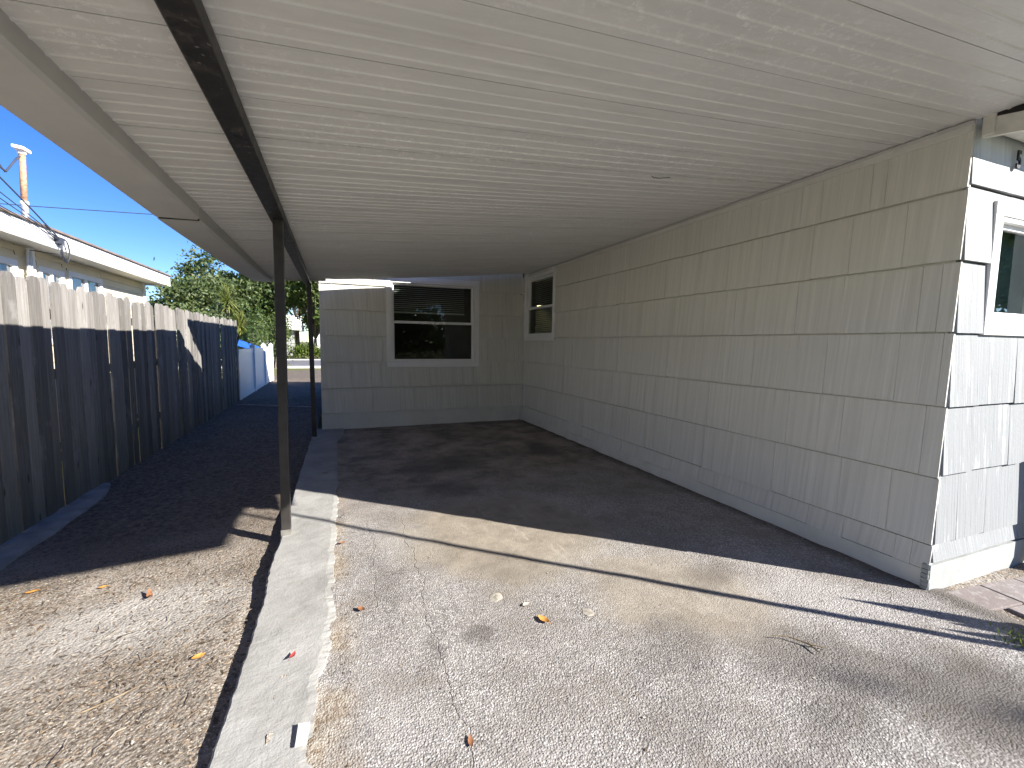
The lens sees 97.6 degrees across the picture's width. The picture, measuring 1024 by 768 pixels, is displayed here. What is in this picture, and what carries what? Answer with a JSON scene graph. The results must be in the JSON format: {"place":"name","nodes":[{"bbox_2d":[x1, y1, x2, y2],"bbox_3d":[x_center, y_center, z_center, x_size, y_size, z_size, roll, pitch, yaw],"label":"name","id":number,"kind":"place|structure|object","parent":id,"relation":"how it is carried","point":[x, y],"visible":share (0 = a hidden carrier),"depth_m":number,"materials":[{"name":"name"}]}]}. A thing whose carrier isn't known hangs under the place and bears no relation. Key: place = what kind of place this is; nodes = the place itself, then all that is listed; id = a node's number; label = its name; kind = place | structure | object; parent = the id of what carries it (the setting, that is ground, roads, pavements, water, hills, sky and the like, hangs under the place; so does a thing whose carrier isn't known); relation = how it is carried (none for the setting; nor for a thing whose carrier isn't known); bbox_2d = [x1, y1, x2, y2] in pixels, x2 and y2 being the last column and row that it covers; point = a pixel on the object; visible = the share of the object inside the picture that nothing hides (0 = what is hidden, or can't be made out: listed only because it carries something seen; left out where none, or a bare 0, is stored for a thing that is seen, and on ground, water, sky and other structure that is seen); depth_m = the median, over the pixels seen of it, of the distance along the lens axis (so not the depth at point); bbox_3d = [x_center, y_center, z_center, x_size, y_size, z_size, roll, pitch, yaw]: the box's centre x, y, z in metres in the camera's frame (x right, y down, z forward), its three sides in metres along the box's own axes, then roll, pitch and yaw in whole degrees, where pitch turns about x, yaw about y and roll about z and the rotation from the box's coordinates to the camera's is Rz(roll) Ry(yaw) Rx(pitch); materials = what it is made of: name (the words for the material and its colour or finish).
{"place":"outdoors","nodes":[
{"label":"outdoors","id":0,"kind":"place"},
{"bbox_2d":[0,203,152,214],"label":"utility wire","id":1,"kind":"object","parent":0,"point":[80,209],"visible":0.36,"depth_m":22.84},
{"bbox_2d":[0,105,308,341],"label":"sky","id":2,"kind":"structure","parent":0,"point":[55,178],"materials":[{"name":"blue"}]},
{"bbox_2d":[0,370,321,767],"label":"soil","id":3,"kind":"structure","parent":0,"point":[166,700],"depth_m":2.50,"materials":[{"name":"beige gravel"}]},
{"bbox_2d":[75,680,149,714],"bbox_3d":[-1.593,1.249,1.771,0.030,0.017,0.265,5,7,39],"label":"twig","id":4,"kind":"object","parent":3,"relation":"on","point":[102,703],"visible":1,"depth_m":1.76,"materials":[{"name":"brown wood"}]},
{"bbox_2d":[0,546,263,767],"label":"leaf drift","id":5,"kind":"object","parent":3,"relation":"on","point":[115,707],"visible":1,"depth_m":1.99,"materials":[{"name":"brown plant"}]},
{"bbox_2d":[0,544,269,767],"bbox_3d":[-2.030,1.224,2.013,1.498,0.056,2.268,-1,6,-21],"label":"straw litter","id":6,"kind":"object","parent":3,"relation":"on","point":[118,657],"visible":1,"depth_m":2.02,"materials":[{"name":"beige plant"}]},
{"bbox_2d":[146,588,152,596],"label":"fallen leaf","id":7,"kind":"object","parent":3,"relation":"on","point":[149,593],"visible":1,"depth_m":2.54,"materials":[{"name":"brown plant"}]},
{"bbox_2d":[191,653,204,658],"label":"fallen leaf","id":8,"kind":"object","parent":3,"relation":"on","point":[199,655],"visible":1,"depth_m":2.02,"materials":[{"name":"yellow plant"}]},
{"bbox_2d":[60,369,276,495],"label":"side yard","id":9,"kind":"structure","parent":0,"point":[275,371],"depth_m":7.46,"materials":[{"name":"grey plant"}]},
{"bbox_2d":[0,207,171,441],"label":"neighbour house","id":10,"kind":"structure","parent":9,"relation":"on","point":[88,267],"depth_m":6.53,"materials":[{"name":"beige"}]},
{"bbox_2d":[0,256,18,275],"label":"window","id":11,"kind":"structure","parent":10,"relation":"in","point":[12,264],"depth_m":5.55,"materials":[{"name":"white glass"}]},
{"bbox_2d":[11,144,30,217],"bbox_3d":[-6.829,-2.735,6.266,0.280,1.138,0.340,-1,6,-21],"label":"service mast","id":12,"kind":"object","parent":10,"relation":"on","point":[22,152],"visible":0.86,"depth_m":6.24,"materials":[{"name":"metal"}]},
{"bbox_2d":[29,249,65,255],"bbox_3d":[-6.040,-1.706,5.821,0.384,0.062,0.017,-1,5,-16],"label":"wall cable","id":13,"kind":"object","parent":10,"relation":"attached to","point":[47,252],"depth_m":5.82,"materials":[{"name":"black rubber"}]},
{"bbox_2d":[36,265,64,344],"bbox_3d":[-6.543,-1.092,6.343,0.120,1.060,0.620,-1,6,-21],"label":"window","id":14,"kind":"structure","parent":10,"relation":"in","point":[50,273],"depth_m":6.31,"materials":[{"name":"white glass"}]},
{"bbox_2d":[54,237,69,262],"bbox_3d":[-5.856,-1.742,5.852,0.066,0.312,0.243,-1,6,-21],"label":"cable coil","id":15,"kind":"object","parent":10,"relation":"hanging from","point":[61,242],"visible":1,"depth_m":5.79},
{"bbox_2d":[66,270,102,293],"bbox_3d":[-6.893,-1.197,7.225,0.120,1.100,1.050,-1,6,-21],"label":"window","id":16,"kind":"structure","parent":10,"relation":"in","point":[72,283],"depth_m":7.18,"materials":[{"name":"white glass"}]},
{"bbox_2d":[153,250,234,368],"bbox_3d":[-7.500,-1.641,10.730,1.510,2.977,5.925,-1,6,-21],"label":"vine shrub","id":17,"kind":"object","parent":9,"relation":"on","point":[209,313],"visible":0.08,"depth_m":10.38,"materials":[{"name":"green plant"}]},
{"bbox_2d":[186,340,258,348],"bbox_3d":[-9.480,-0.727,14.749,2.000,1.638,3.200,-1,6,-21],"label":"tarp shelter","id":18,"kind":"object","parent":9,"relation":"on","point":[243,344],"visible":0.15,"depth_m":15.03,"materials":[{"name":"plastic"}]},
{"bbox_2d":[211,279,275,372],"bbox_3d":[-11.067,-2.243,18.378,2.712,3.888,3.328,-2,6,-30],"label":"leafy shrub","id":19,"kind":"object","parent":9,"relation":"on","point":[254,335],"visible":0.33,"depth_m":18.35,"materials":[{"name":"green plant"}]},
{"bbox_2d":[177,342,321,428],"bbox_3d":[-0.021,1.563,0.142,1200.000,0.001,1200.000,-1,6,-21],"label":"ground","id":20,"kind":"structure","parent":0,"point":[320,418],"depth_m":25.21,"materials":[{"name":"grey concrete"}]},
{"bbox_2d":[0,482,110,570],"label":"fence footing","id":21,"kind":"object","parent":20,"relation":"on","point":[18,545],"visible":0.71,"depth_m":3.39,"materials":[{"name":"concrete"}]},
{"bbox_2d":[0,271,239,544],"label":"picket fence","id":22,"kind":"object","parent":20,"relation":"on","point":[33,455],"visible":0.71,"depth_m":4.21,"materials":[{"name":"grey wood"}]},
{"bbox_2d":[147,292,203,317],"bbox_3d":[-28.993,-4.848,37.520,5.937,5.669,5.581,-1,6,-21],"label":"young oak","id":23,"kind":"object","parent":20,"relation":"on","point":[152,301],"visible":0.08,"depth_m":36.98,"materials":[{"name":"green plant"}]},
{"bbox_2d":[146,240,273,318],"bbox_3d":[-24.135,-6.818,36.941,8.921,9.856,9.291,-1,6,-21],"label":"oak tree","id":24,"kind":"object","parent":20,"relation":"on","point":[208,277],"visible":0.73,"depth_m":35.77,"materials":[{"name":"green plant"}]},
{"bbox_2d":[211,282,252,348],"bbox_3d":[-7.788,-1.264,12.557,1.316,3.250,1.071,-1,6,-21],"label":"yucca","id":25,"kind":"object","parent":20,"relation":"on","point":[240,321],"visible":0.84,"depth_m":12.44,"materials":[{"name":"green plant"}]},
{"bbox_2d":[178,359,320,368],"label":"kerb","id":26,"kind":"structure","parent":20,"relation":"on","point":[297,366],"depth_m":25.62,"materials":[{"name":"concrete"}]},
{"bbox_2d":[238,343,273,399],"bbox_3d":[-7.742,-0.493,13.694,0.140,1.510,6.130,-1,6,-21],"label":"vinyl fence","id":27,"kind":"object","parent":20,"relation":"on","point":[256,368],"visible":0.98,"depth_m":12.75,"materials":[{"name":"white plastic"}]},
{"bbox_2d":[232,318,288,348],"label":"oak tree","id":28,"kind":"object","parent":20,"relation":"on","point":[260,328],"visible":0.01,"depth_m":43.82,"materials":[{"name":"green plant"}]},
{"bbox_2d":[209,276,318,356],"bbox_3d":[-21.781,-7.399,39.794,9.001,10.529,8.149,-1,6,-21],"label":"oak tree","id":29,"kind":"object","parent":20,"relation":"on","point":[290,304],"visible":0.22,"depth_m":38.19,"materials":[{"name":"green plant"}]},
{"bbox_2d":[248,300,294,367],"bbox_3d":[-12.843,-2.705,24.003,2.353,3.741,2.166,0,5,-10],"label":"leafy shrub","id":30,"kind":"object","parent":20,"relation":"on","point":[274,338],"visible":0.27,"depth_m":24.10,"materials":[{"name":"green plant"}]},
{"bbox_2d":[244,315,304,354],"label":"house","id":31,"kind":"structure","parent":20,"relation":"on","point":[297,324],"depth_m":48.23,"materials":[{"name":"grey paint"}]},
{"bbox_2d":[207,428,343,767],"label":"concrete strip","id":32,"kind":"object","parent":20,"relation":"on","point":[297,613],"visible":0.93,"depth_m":2.10,"materials":[{"name":"grey concrete"}]},
{"bbox_2d":[295,722,309,746],"bbox_3d":[-0.737,1.230,1.576,0.038,0.009,0.093,-1,5,-18],"label":"paper scrap","id":33,"kind":"object","parent":32,"relation":"on","point":[302,734],"visible":1,"depth_m":1.57,"materials":[{"name":"white paper"}]},
{"bbox_2d":[0,0,1023,536],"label":"carport","id":34,"kind":"object","parent":32,"relation":"on","point":[282,142],"visible":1,"depth_m":1.88,"materials":[{"name":"paint"}]},
{"bbox_2d":[273,281,319,357],"bbox_3d":[-17.470,-6.296,40.290,6.617,8.356,8.206,-1,6,-21],"label":"oak tree","id":35,"kind":"object","parent":20,"relation":"on","point":[292,286],"visible":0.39,"depth_m":38.43,"materials":[{"name":"green plant"}]},
{"bbox_2d":[288,307,304,344],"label":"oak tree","id":36,"kind":"object","parent":20,"relation":"on","point":[297,332],"depth_m":52.01,"materials":[{"name":"green plant"}]},
{"bbox_2d":[287,341,320,358],"bbox_3d":[-17.796,-2.990,39.290,5.755,1.656,1.922,-1,6,-21],"label":"hedge","id":37,"kind":"object","parent":20,"relation":"on","point":[300,350],"visible":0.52,"depth_m":38.86,"materials":[{"name":"green plant"}]},
{"bbox_2d":[317,103,1023,589],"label":"house","id":38,"kind":"structure","parent":20,"relation":"on","point":[835,359],"depth_m":3.34,"materials":[{"name":"paint"}]},
{"bbox_2d":[386,277,478,366],"bbox_3d":[-1.331,-1.031,7.613,1.569,1.475,0.155,-1,6,-21],"label":"window","id":39,"kind":"structure","parent":38,"relation":"in","point":[390,282],"depth_m":7.56,"materials":[{"name":"white plastic"}]},
{"bbox_2d":[524,266,555,340],"bbox_3d":[0.509,-1.303,7.527,0.155,1.148,1.200,-1,6,-21],"label":"window","id":40,"kind":"structure","parent":38,"relation":"in","point":[538,336],"depth_m":7.65,"materials":[{"name":"white plastic"}]},
{"bbox_2d":[976,200,1023,335],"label":"window","id":41,"kind":"structure","parent":38,"relation":"in","point":[1004,294],"depth_m":2.70,"materials":[{"name":"white plastic"}]},
{"bbox_3d":[-0.927,-1.939,-9.221,2.000,8.900,0.345,-1,6,-21],"label":"utility pole","id":42,"kind":"object","parent":20,"relation":"on","visible":0},
{"bbox_2d":[0,156,20,171],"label":"service drop","id":43,"kind":"object","parent":42,"relation":"attached to","point":[12,163],"visible":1,"depth_m":6.01,"materials":[{"name":"grey metal"}]},
{"bbox_2d":[0,198,57,238],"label":"eave cable","id":44,"kind":"object","parent":42,"relation":"attached to","point":[28,217],"visible":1,"depth_m":5.17,"materials":[{"name":"black rubber"}]},
{"bbox_2d":[0,176,58,237],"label":"eave cable","id":45,"kind":"object","parent":42,"relation":"attached to","point":[2,179],"visible":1,"depth_m":5.16,"materials":[{"name":"black rubber"}]},
{"bbox_2d":[0,192,58,238],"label":"eave cable","id":46,"kind":"object","parent":42,"relation":"attached to","point":[28,214],"visible":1,"depth_m":5.15,"materials":[{"name":"black rubber"}]},
{"bbox_2d":[0,205,58,239],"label":"eave cable","id":47,"kind":"object","parent":42,"relation":"attached to","point":[28,221],"visible":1,"depth_m":5.15,"materials":[{"name":"black rubber"}]},
{"bbox_2d":[187,360,320,365],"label":"street","id":48,"kind":"structure","parent":0,"point":[301,362],"depth_m":29.87,"materials":[{"name":"grey asphalt"}]},
{"bbox_2d":[313,334,319,347],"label":"house","id":49,"kind":"structure","parent":0,"point":[318,340],"depth_m":50.32,"materials":[{"name":"grey paint"}]},
{"bbox_2d":[266,419,1023,767],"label":"driveway","id":50,"kind":"structure","parent":0,"point":[634,557],"depth_m":2.18,"materials":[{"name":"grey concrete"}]},
{"bbox_2d":[468,734,473,746],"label":"fallen leaf","id":51,"kind":"object","parent":50,"relation":"on","point":[470,740],"visible":1,"depth_m":1.58,"materials":[{"name":"orange plant"}]},
{"bbox_2d":[489,593,502,601],"bbox_3d":[-0.082,1.181,2.474,0.088,0.019,0.100,2,5,11],"label":"stone","id":52,"kind":"object","parent":50,"relation":"on","point":[494,597],"visible":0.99,"depth_m":2.47,"materials":[{"name":"grey stone"}]},
{"bbox_2d":[538,615,550,623],"bbox_3d":[0.164,1.193,2.265,0.042,0.013,0.090,0,4,-40],"label":"fallen leaf","id":53,"kind":"object","parent":50,"relation":"on","point":[543,618],"visible":1,"depth_m":2.28,"materials":[{"name":"yellow plant"}]},
{"bbox_2d":[582,608,593,615],"bbox_3d":[0.400,1.200,2.349,0.097,0.014,0.063,6,7,44],"label":"stone","id":54,"kind":"object","parent":50,"relation":"on","point":[588,612],"visible":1,"depth_m":2.34,"materials":[{"name":"grey stone"}]},
{"bbox_2d":[344,420,900,580],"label":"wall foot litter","id":55,"kind":"object","parent":50,"relation":"on","point":[668,486],"depth_m":4.35,"materials":[{"name":"brown plant"}]},
{"bbox_2d":[770,635,827,652],"bbox_3d":[1.350,1.220,2.110,0.232,0.009,0.063,4,6,29],"label":"twig","id":56,"kind":"object","parent":50,"relation":"on","point":[811,645],"visible":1,"depth_m":2.11,"materials":[{"name":"wood"}]},
{"bbox_2d":[990,622,1023,647],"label":"grass tuft","id":57,"kind":"object","parent":50,"relation":"on","point":[1020,638],"visible":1,"depth_m":2.17,"materials":[{"name":"green plant"}]},
{"bbox_2d":[943,562,1023,622],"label":"path bed","id":58,"kind":"object","parent":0,"point":[1016,571],"visible":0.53,"depth_m":2.78,"materials":[{"name":"gravel"}]},
{"bbox_2d":[948,576,1023,616],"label":"paver path","id":59,"kind":"structure","parent":0,"point":[1003,595],"depth_m":2.57,"materials":[{"name":"grey concrete"}]}
]}

